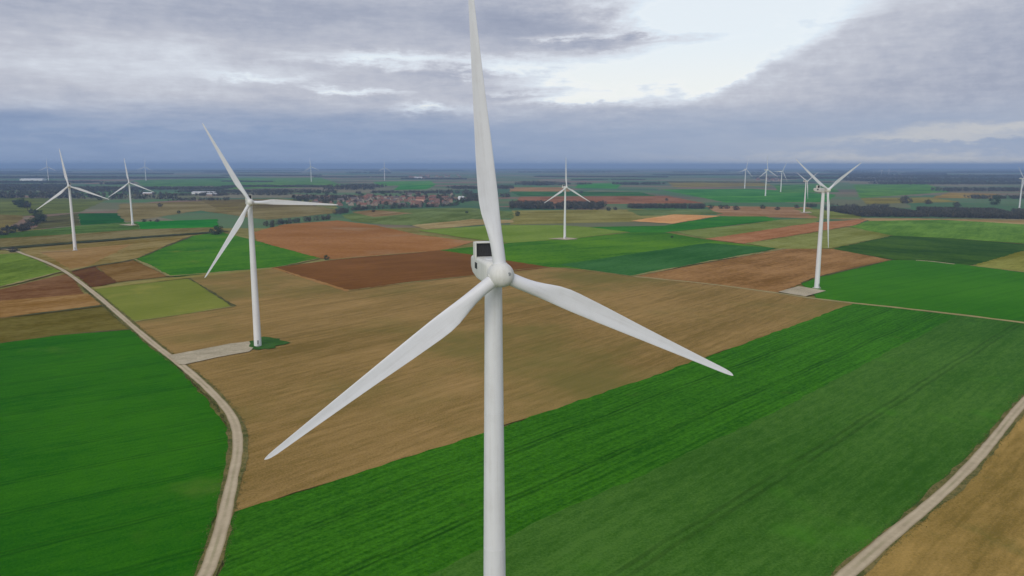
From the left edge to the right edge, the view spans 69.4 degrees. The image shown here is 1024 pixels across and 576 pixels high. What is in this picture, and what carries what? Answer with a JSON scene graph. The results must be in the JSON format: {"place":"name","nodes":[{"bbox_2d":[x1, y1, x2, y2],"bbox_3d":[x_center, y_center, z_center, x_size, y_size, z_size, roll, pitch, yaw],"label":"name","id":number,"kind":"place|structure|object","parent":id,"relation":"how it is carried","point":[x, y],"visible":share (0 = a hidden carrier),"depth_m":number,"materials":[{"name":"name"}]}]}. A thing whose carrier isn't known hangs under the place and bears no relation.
{"place":"outdoors","nodes":[
{"label":"outdoors","id":0,"kind":"place"},
{"bbox_2d":[0,215,23,229],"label":"field","id":1,"kind":"structure","parent":0,"point":[9,220],"depth_m":1381.21,"materials":[{"name":"soil"}]},
{"bbox_2d":[0,253,59,285],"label":"field","id":2,"kind":"structure","parent":0,"point":[15,267],"depth_m":723.88,"materials":[{"name":"plant"}]},
{"bbox_2d":[0,274,83,300],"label":"field","id":3,"kind":"structure","parent":0,"point":[63,285],"depth_m":601.38,"materials":[{"name":"soil"}]},
{"bbox_2d":[0,294,100,318],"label":"field","id":4,"kind":"structure","parent":0,"point":[15,307],"depth_m":536.49,"materials":[{"name":"soil"}]},
{"bbox_2d":[0,198,105,215],"bbox_3d":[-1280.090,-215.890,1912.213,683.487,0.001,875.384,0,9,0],"label":"field","id":5,"kind":"structure","parent":0,"point":[9,207],"depth_m":1862.40,"materials":[{"name":"plant"}]},
{"bbox_2d":[33,213,80,228],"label":"field","id":6,"kind":"structure","parent":0,"point":[58,221],"depth_m":1331.06,"materials":[{"name":"plant"}]},
{"bbox_2d":[0,306,128,342],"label":"field","id":7,"kind":"structure","parent":0,"point":[67,322],"depth_m":469.02,"materials":[{"name":"plant"}]},
{"bbox_2d":[0,222,139,237],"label":"field","id":8,"kind":"structure","parent":0,"point":[88,228],"depth_m":1146.68,"materials":[{"name":"soil"}]},
{"bbox_2d":[41,244,130,268],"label":"field","id":9,"kind":"structure","parent":0,"point":[80,257],"depth_m":837.63,"materials":[{"name":"soil"}]},
{"bbox_2d":[71,266,115,286],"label":"field","id":10,"kind":"structure","parent":0,"point":[94,276],"depth_m":665.48,"materials":[{"name":"soil"}]},
{"bbox_2d":[77,213,124,224],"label":"field","id":11,"kind":"structure","parent":0,"point":[95,218],"depth_m":1406.34,"materials":[{"name":"plant"}]},
{"bbox_2d":[20,234,200,270],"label":"field","id":12,"kind":"structure","parent":0,"point":[137,248],"depth_m":898.17,"materials":[{"name":"soil"}]},
{"bbox_2d":[0,227,222,246],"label":"field","id":13,"kind":"structure","parent":0,"point":[15,241],"depth_m":1049.75,"materials":[{"name":"soil"}]},
{"bbox_2d":[0,230,225,248],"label":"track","id":14,"kind":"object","parent":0,"point":[103,240],"visible":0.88,"depth_m":987.18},
{"bbox_2d":[0,330,227,575],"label":"field","id":15,"kind":"structure","parent":0,"point":[113,446],"depth_m":253.10,"materials":[{"name":"plant"}]},
{"bbox_2d":[96,260,165,281],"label":"field","id":16,"kind":"structure","parent":0,"point":[126,271],"depth_m":703.00,"materials":[{"name":"soil"}]},
{"bbox_2d":[20,253,242,575],"bbox_3d":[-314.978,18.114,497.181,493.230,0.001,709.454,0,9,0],"label":"track","id":17,"kind":"structure","parent":0,"point":[215,545],"depth_m":254.62,"materials":[{"name":"gravel"}]},
{"bbox_2d":[72,235,192,270],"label":"field margin","id":18,"kind":"object","parent":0,"point":[138,257],"visible":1,"depth_m":823.85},
{"bbox_2d":[94,279,229,321],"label":"field","id":19,"kind":"structure","parent":0,"point":[150,301],"depth_m":555.08,"materials":[{"name":"plant"}]},
{"bbox_2d":[89,289,248,575],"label":"track verge","id":20,"kind":"structure","parent":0,"point":[245,450],"depth_m":258.19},
{"bbox_2d":[136,219,218,228],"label":"field","id":21,"kind":"structure","parent":0,"point":[179,224],"depth_m":1262.81,"materials":[{"name":"plant"}]},
{"bbox_2d":[91,267,271,288],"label":"field","id":22,"kind":"structure","parent":0,"point":[141,282],"depth_m":651.85,"materials":[{"name":"soil"}]},
{"bbox_2d":[133,179,251,186],"bbox_3d":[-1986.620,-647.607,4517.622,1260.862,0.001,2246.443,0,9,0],"label":"field","id":23,"kind":"structure","parent":0,"point":[186,182],"depth_m":4365.08,"materials":[{"name":"plant"}]},
{"bbox_2d":[168,341,252,364],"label":"hardstand","id":24,"kind":"structure","parent":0,"point":[183,358],"depth_m":396.40,"materials":[{"name":"gravel"}]},
{"bbox_2d":[117,201,335,221],"bbox_3d":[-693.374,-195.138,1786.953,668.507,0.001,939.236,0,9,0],"label":"field","id":25,"kind":"structure","parent":0,"point":[146,210],"depth_m":1656.04,"materials":[{"name":"plant"}]},
{"bbox_2d":[135,232,318,276],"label":"field","id":26,"kind":"structure","parent":0,"point":[194,255],"depth_m":818.57,"materials":[{"name":"plant"}]},
{"bbox_2d":[201,199,307,210],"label":"field","id":27,"kind":"structure","parent":0,"point":[232,204],"depth_m":1861.96,"materials":[{"name":"soil"}]},
{"bbox_2d":[249,337,289,349],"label":"grass patch","id":28,"kind":"object","parent":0,"point":[269,342],"visible":0.94,"depth_m":416.38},
{"bbox_2d":[202,123,336,346],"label":"wind turbine","id":29,"kind":"object","parent":28,"relation":"on","point":[249,202],"visible":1,"depth_m":400.79,"materials":[{"name":"metal"}]},
{"bbox_2d":[214,177,340,188],"bbox_3d":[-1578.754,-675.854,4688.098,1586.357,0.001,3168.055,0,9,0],"label":"field","id":30,"kind":"structure","parent":0,"point":[319,181],"depth_m":4365.60,"materials":[{"name":"plant"}]},
{"bbox_2d":[273,268,348,290],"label":"field","id":31,"kind":"structure","parent":0,"point":[320,282],"depth_m":646.11,"materials":[{"name":"soil"}]},
{"bbox_2d":[254,220,473,258],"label":"field","id":32,"kind":"structure","parent":0,"point":[336,239],"depth_m":992.69,"materials":[{"name":"soil"}]},
{"bbox_2d":[354,210,409,216],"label":"field","id":33,"kind":"structure","parent":0,"point":[377,213],"depth_m":1551.77,"materials":[{"name":"soil"}]},
{"bbox_2d":[373,181,435,185],"bbox_3d":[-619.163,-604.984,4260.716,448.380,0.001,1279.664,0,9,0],"label":"field","id":34,"kind":"structure","parent":0,"point":[396,183],"depth_m":4126.28,"materials":[{"name":"plant"}]},
{"bbox_2d":[274,250,549,290],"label":"field","id":35,"kind":"structure","parent":0,"point":[357,273],"depth_m":721.78,"materials":[{"name":"soil"}]},
{"bbox_2d":[394,185,433,189],"bbox_3d":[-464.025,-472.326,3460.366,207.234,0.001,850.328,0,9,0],"label":"field","id":36,"kind":"structure","parent":0,"point":[408,187],"depth_m":3381.27,"materials":[{"name":"plant"}]},
{"bbox_2d":[343,208,513,224],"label":"field","id":37,"kind":"structure","parent":0,"point":[424,216],"depth_m":1460.96,"materials":[{"name":"plant"}]},
{"bbox_2d":[413,219,513,228],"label":"field","id":38,"kind":"structure","parent":0,"point":[468,222],"depth_m":1273.97,"materials":[{"name":"soil"}]},
{"bbox_2d":[135,267,852,510],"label":"field","id":39,"kind":"structure","parent":0,"point":[432,396],"depth_m":400.08,"materials":[{"name":"soil"}]},
{"bbox_2d":[0,168,1023,228],"bbox_3d":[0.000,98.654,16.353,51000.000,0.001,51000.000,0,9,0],"label":"ground","id":40,"kind":"structure","parent":0,"point":[846,194],"depth_m":3543.85,"materials":[{"name":"plant"}]},
{"bbox_2d":[0,183,66,186],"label":"wood","id":41,"kind":"object","parent":40,"relation":"on","point":[27,184],"visible":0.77,"depth_m":3483.25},
{"bbox_2d":[0,189,67,194],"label":"wood","id":42,"kind":"object","parent":40,"relation":"on","point":[34,191],"visible":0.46,"depth_m":2534.08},
{"bbox_2d":[0,180,103,182],"bbox_3d":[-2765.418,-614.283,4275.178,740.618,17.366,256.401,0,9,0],"label":"wood","id":43,"kind":"object","parent":40,"relation":"on","point":[47,181],"visible":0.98,"depth_m":4230.19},
{"bbox_2d":[0,185,110,190],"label":"wood","id":44,"kind":"object","parent":40,"relation":"on","point":[19,188],"visible":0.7,"depth_m":2941.04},
{"bbox_2d":[0,190,122,198],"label":"wood","id":45,"kind":"object","parent":40,"relation":"on","point":[41,194],"visible":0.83,"depth_m":2279.54,"materials":[{"name":"plant"}]},
{"bbox_2d":[0,175,129,178],"bbox_3d":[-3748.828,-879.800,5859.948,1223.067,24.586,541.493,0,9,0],"label":"wood","id":46,"kind":"object","parent":40,"relation":"on","point":[36,176],"visible":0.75,"depth_m":5772.72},
{"bbox_2d":[0,172,173,174],"bbox_3d":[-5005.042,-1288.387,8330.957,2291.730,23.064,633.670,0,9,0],"label":"wood","id":47,"kind":"object","parent":40,"relation":"on","point":[77,173],"visible":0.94,"depth_m":8123.97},
{"bbox_2d":[43,188,144,191],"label":"wood","id":48,"kind":"object","parent":40,"relation":"on","point":[113,190],"visible":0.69,"depth_m":2789.32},
{"bbox_2d":[109,159,152,224],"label":"wind turbine","id":49,"kind":"object","parent":40,"relation":"on","point":[131,211],"visible":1,"depth_m":1240.77,"materials":[{"name":"metal"}]},
{"bbox_2d":[109,193,177,198],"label":"wood","id":50,"kind":"object","parent":40,"relation":"on","point":[160,196],"visible":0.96,"depth_m":2226.01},
{"bbox_2d":[67,176,227,178],"bbox_3d":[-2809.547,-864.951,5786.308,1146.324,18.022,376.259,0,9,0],"label":"wood","id":51,"kind":"object","parent":40,"relation":"on","point":[150,177],"visible":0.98,"depth_m":5668.19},
{"bbox_2d":[83,185,232,189],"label":"wood","id":52,"kind":"object","parent":40,"relation":"on","point":[181,187],"visible":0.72,"depth_m":3103.48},
{"bbox_2d":[167,197,229,200],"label":"wood","id":53,"kind":"object","parent":40,"relation":"on","point":[191,198],"visible":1,"depth_m":2129.58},
{"bbox_2d":[176,189,287,192],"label":"wood","id":54,"kind":"object","parent":40,"relation":"on","point":[215,190],"visible":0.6,"depth_m":2767.27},
{"bbox_2d":[202,191,292,194],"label":"wood","id":55,"kind":"object","parent":40,"relation":"on","point":[267,193],"visible":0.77,"depth_m":2518.01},
{"bbox_2d":[221,174,321,175],"bbox_3d":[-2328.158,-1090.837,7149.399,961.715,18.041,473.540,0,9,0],"label":"wood","id":56,"kind":"object","parent":40,"relation":"on","point":[273,175],"visible":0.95,"depth_m":7056.15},
{"bbox_2d":[220,184,328,186],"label":"wood","id":57,"kind":"object","parent":40,"relation":"on","point":[250,185],"visible":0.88,"depth_m":3436.76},
{"bbox_2d":[253,188,333,192],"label":"wood","id":58,"kind":"object","parent":40,"relation":"on","point":[265,190],"visible":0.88,"depth_m":2700.25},
{"bbox_2d":[263,214,330,225],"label":"hedge","id":59,"kind":"object","parent":40,"relation":"on","point":[309,219],"visible":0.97,"depth_m":1300.53,"materials":[{"name":"green plant"}]},
{"bbox_2d":[293,194,359,199],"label":"wood","id":60,"kind":"object","parent":40,"relation":"on","point":[315,196],"visible":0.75,"depth_m":2168.89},
{"bbox_2d":[322,183,374,189],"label":"wood","id":61,"kind":"object","parent":40,"relation":"on","point":[348,186],"visible":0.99,"depth_m":3088.94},
{"bbox_2d":[333,202,456,214],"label":"hedge","id":62,"kind":"object","parent":40,"relation":"on","point":[345,210],"visible":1,"depth_m":1731.38,"materials":[{"name":"green plant"}]},
{"bbox_2d":[446,185,513,188],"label":"wood","id":63,"kind":"object","parent":40,"relation":"on","point":[476,187],"visible":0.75,"depth_m":3187.98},
{"bbox_2d":[264,0,732,575],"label":"wind turbine","id":64,"kind":"object","parent":40,"relation":"on","point":[492,270],"visible":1,"depth_m":109.13,"materials":[{"name":"metal"}]},
{"bbox_2d":[514,180,565,184],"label":"wood","id":65,"kind":"object","parent":40,"relation":"on","point":[529,182],"visible":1,"depth_m":3790.65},
{"bbox_2d":[509,200,606,209],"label":"wood","id":66,"kind":"object","parent":40,"relation":"on","point":[574,205],"visible":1,"depth_m":1718.87,"materials":[{"name":"plant"}]},
{"bbox_2d":[546,167,589,238],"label":"wind turbine","id":67,"kind":"object","parent":40,"relation":"on","point":[564,190],"visible":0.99,"depth_m":1003.94,"materials":[{"name":"metal"}]},
{"bbox_2d":[534,176,668,177],"bbox_3d":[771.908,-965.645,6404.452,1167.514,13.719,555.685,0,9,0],"label":"wood","id":68,"kind":"object","parent":40,"relation":"on","point":[603,176],"visible":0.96,"depth_m":6302.88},
{"bbox_2d":[626,203,706,208],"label":"wood","id":69,"kind":"object","parent":40,"relation":"on","point":[666,205],"visible":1,"depth_m":1740.23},
{"bbox_2d":[667,181,832,182],"bbox_3d":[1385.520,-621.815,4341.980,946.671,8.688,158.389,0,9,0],"label":"wood","id":70,"kind":"object","parent":40,"relation":"on","point":[750,182],"visible":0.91,"depth_m":4320.87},
{"bbox_2d":[751,176,858,178],"bbox_3d":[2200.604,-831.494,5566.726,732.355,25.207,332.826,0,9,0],"label":"wood","id":71,"kind":"object","parent":40,"relation":"on","point":[809,177],"visible":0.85,"depth_m":5491.07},
{"bbox_2d":[775,173,882,175],"bbox_3d":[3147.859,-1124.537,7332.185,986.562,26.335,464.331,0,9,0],"label":"wood","id":72,"kind":"object","parent":40,"relation":"on","point":[807,174],"visible":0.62,"depth_m":7233.85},
{"bbox_2d":[824,205,1023,218],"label":"wood","id":73,"kind":"object","parent":40,"relation":"on","point":[938,211],"visible":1,"depth_m":1470.98,"materials":[{"name":"plant"}]},
{"bbox_2d":[838,177,1023,180],"bbox_3d":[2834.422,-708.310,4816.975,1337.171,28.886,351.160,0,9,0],"label":"wood","id":74,"kind":"object","parent":40,"relation":"on","point":[931,179],"visible":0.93,"depth_m":4727.69,"materials":[{"name":"plant"}]},
{"bbox_2d":[838,174,1023,177],"bbox_3d":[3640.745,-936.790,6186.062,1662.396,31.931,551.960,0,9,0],"label":"wood","id":75,"kind":"object","parent":40,"relation":"on","point":[938,176],"visible":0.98,"depth_m":6033.02,"materials":[{"name":"plant"}]},
{"bbox_2d":[868,181,1023,184],"bbox_3d":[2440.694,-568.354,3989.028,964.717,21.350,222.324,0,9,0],"label":"wood","id":76,"kind":"object","parent":40,"relation":"on","point":[952,182],"visible":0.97,"depth_m":3943.61,"materials":[{"name":"plant"}]},
{"bbox_2d":[904,171,1023,172],"bbox_3d":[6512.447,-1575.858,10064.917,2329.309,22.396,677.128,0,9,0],"label":"wood","id":77,"kind":"object","parent":40,"relation":"on","point":[964,172],"visible":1,"depth_m":9843.17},
{"bbox_2d":[930,187,1023,190],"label":"wood","id":78,"kind":"object","parent":40,"relation":"on","point":[983,189],"visible":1,"depth_m":2895.97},
{"bbox_2d":[964,194,1023,198],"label":"wood","id":79,"kind":"object","parent":40,"relation":"on","point":[975,196],"visible":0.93,"depth_m":2243.59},
{"bbox_2d":[0,226,1023,574],"bbox_3d":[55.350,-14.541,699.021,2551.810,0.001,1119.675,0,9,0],"label":"field","id":80,"kind":"structure","parent":0,"point":[242,232],"depth_m":923.86,"materials":[{"name":"plant"}]},
{"bbox_2d":[36,149,106,250],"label":"wind turbine","id":81,"kind":"object","parent":80,"relation":"on","point":[69,186],"visible":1,"depth_m":868.78,"materials":[{"name":"metal"}]},
{"bbox_2d":[796,159,860,288],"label":"wind turbine","id":82,"kind":"object","parent":80,"relation":"on","point":[824,189],"visible":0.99,"depth_m":597.86,"materials":[{"name":"metal"}]},
{"bbox_2d":[0,0,1023,167],"label":"sky","id":83,"kind":"structure","parent":0,"point":[101,83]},
{"bbox_2d":[419,225,625,242],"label":"field","id":84,"kind":"structure","parent":0,"point":[517,233],"depth_m":1110.79,"materials":[{"name":"plant"}]},
{"bbox_2d":[510,187,570,191],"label":"field","id":85,"kind":"structure","parent":0,"point":[554,189],"depth_m":3102.55,"materials":[{"name":"soil"}]},
{"bbox_2d":[81,286,1023,575],"bbox_3d":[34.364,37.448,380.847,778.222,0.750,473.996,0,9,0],"label":"grass","id":86,"kind":"structure","parent":0,"point":[253,440],"depth_m":269.62,"materials":[{"name":"plant"}]},
{"bbox_2d":[511,191,654,195],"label":"field","id":87,"kind":"structure","parent":0,"point":[533,193],"depth_m":2660.03,"materials":[{"name":"plant"}]},
{"bbox_2d":[218,304,956,575],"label":"field","id":88,"kind":"structure","parent":0,"point":[421,514],"depth_m":250.52,"materials":[{"name":"plant"}]},
{"bbox_2d":[575,183,620,188],"bbox_3d":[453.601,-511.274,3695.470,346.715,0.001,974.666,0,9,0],"label":"field","id":89,"kind":"structure","parent":0,"point":[603,185],"depth_m":3717.51,"materials":[{"name":"plant"}]},
{"bbox_2d":[442,232,770,269],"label":"field","id":90,"kind":"structure","parent":0,"point":[553,253],"depth_m":907.90,"materials":[{"name":"plant"}]},
{"bbox_2d":[510,209,703,224],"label":"field","id":91,"kind":"structure","parent":0,"point":[557,216],"depth_m":1462.90,"materials":[{"name":"plant"}]},
{"bbox_2d":[517,196,700,203],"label":"field","id":92,"kind":"structure","parent":0,"point":[629,199],"depth_m":2192.63,"materials":[{"name":"soil"}]},
{"bbox_2d":[561,243,775,275],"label":"field","id":93,"kind":"structure","parent":0,"point":[641,262],"depth_m":800.61,"materials":[{"name":"plant"}]},
{"bbox_2d":[628,209,721,215],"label":"field","id":94,"kind":"structure","parent":0,"point":[671,212],"depth_m":1586.39,"materials":[{"name":"plant"}]},
{"bbox_2d":[633,214,716,223],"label":"field","id":95,"kind":"structure","parent":0,"point":[674,218],"depth_m":1402.45,"materials":[{"name":"soil"}]},
{"bbox_2d":[593,216,778,231],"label":"field","id":96,"kind":"structure","parent":0,"point":[717,221],"depth_m":1260.53,"materials":[{"name":"plant"}]},
{"bbox_2d":[631,248,784,276],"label":"field margin","id":97,"kind":"object","parent":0,"point":[704,262],"visible":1,"depth_m":772.08,"materials":[{"name":"green plant"}]},
{"bbox_2d":[668,181,771,186],"bbox_3d":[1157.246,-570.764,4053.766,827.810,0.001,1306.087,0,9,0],"label":"field","id":98,"kind":"structure","parent":0,"point":[698,184],"depth_m":3907.70,"materials":[{"name":"plant"}]},
{"bbox_2d":[427,315,1023,575],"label":"field","id":99,"kind":"structure","parent":0,"point":[820,481],"depth_m":236.18,"materials":[{"name":"plant"}]},
{"bbox_2d":[674,218,819,239],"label":"field","id":100,"kind":"structure","parent":0,"point":[705,233],"depth_m":1180.56,"materials":[{"name":"plant"}]},
{"bbox_2d":[660,189,834,202],"bbox_3d":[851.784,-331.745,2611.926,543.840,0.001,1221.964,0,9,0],"label":"field","id":101,"kind":"structure","parent":0,"point":[738,195],"depth_m":2483.07,"materials":[{"name":"plant"}]},
{"bbox_2d":[640,249,888,291],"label":"field","id":102,"kind":"structure","parent":0,"point":[778,270],"depth_m":715.20,"materials":[{"name":"soil"}]},
{"bbox_2d":[706,206,860,219],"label":"field","id":103,"kind":"structure","parent":0,"point":[787,212],"depth_m":1586.77,"materials":[{"name":"soil"}]},
{"bbox_2d":[706,219,865,243],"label":"field","id":104,"kind":"structure","parent":0,"point":[748,237],"depth_m":1109.99,"materials":[{"name":"soil"}]},
{"bbox_2d":[779,286,824,295],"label":"hardstand","id":105,"kind":"structure","parent":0,"point":[802,291],"depth_m":587.92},
{"bbox_2d":[772,184,839,192],"bbox_3d":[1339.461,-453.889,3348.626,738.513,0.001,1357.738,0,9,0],"label":"field","id":106,"kind":"structure","parent":0,"point":[793,188],"depth_m":3232.59,"materials":[{"name":"plant"}]},
{"bbox_2d":[745,228,889,248],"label":"field","id":107,"kind":"structure","parent":0,"point":[841,237],"depth_m":1005.10,"materials":[{"name":"plant"}]},
{"bbox_2d":[795,209,860,218],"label":"field","id":108,"kind":"structure","parent":0,"point":[832,214],"depth_m":1522.04,"materials":[{"name":"plant"}]},
{"bbox_2d":[634,276,1023,322],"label":"path","id":109,"kind":"structure","parent":0,"point":[841,301],"depth_m":544.14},
{"bbox_2d":[853,184,948,197],"bbox_3d":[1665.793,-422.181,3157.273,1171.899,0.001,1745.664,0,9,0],"label":"field","id":110,"kind":"structure","parent":0,"point":[870,190],"depth_m":3098.45,"materials":[{"name":"plant"}]},
{"bbox_2d":[860,197,958,203],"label":"field","id":111,"kind":"structure","parent":0,"point":[891,200],"depth_m":2128.74,"materials":[{"name":"soil"}]},
{"bbox_2d":[802,260,1023,321],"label":"field","id":112,"kind":"structure","parent":0,"point":[996,293],"depth_m":609.75,"materials":[{"name":"plant"}]},
{"bbox_2d":[831,395,1023,575],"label":"track verge","id":113,"kind":"structure","parent":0,"point":[955,492],"depth_m":230.88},
{"bbox_2d":[834,236,1023,264],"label":"field","id":114,"kind":"structure","parent":0,"point":[959,251],"depth_m":885.36,"materials":[{"name":"plant"}]},
{"bbox_2d":[834,397,1023,575],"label":"track","id":115,"kind":"structure","parent":0,"point":[868,555],"depth_m":218.00,"materials":[{"name":"gravel"}]},
{"bbox_2d":[850,220,1023,242],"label":"field","id":116,"kind":"structure","parent":0,"point":[992,231],"depth_m":1161.61,"materials":[{"name":"plant"}]},
{"bbox_2d":[862,218,1023,223],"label":"field","id":117,"kind":"structure","parent":0,"point":[976,220],"depth_m":1375.89,"materials":[{"name":"soil"}]},
{"bbox_2d":[864,415,1023,575],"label":"field","id":118,"kind":"structure","parent":0,"point":[975,527],"depth_m":202.71,"materials":[{"name":"soil"}]},
{"bbox_2d":[933,193,997,198],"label":"field","id":119,"kind":"structure","parent":0,"point":[954,195],"depth_m":2481.88,"materials":[{"name":"soil"}]},
{"bbox_2d":[974,251,1023,270],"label":"field","id":120,"kind":"structure","parent":0,"point":[1014,261],"depth_m":759.01,"materials":[{"name":"plant"}]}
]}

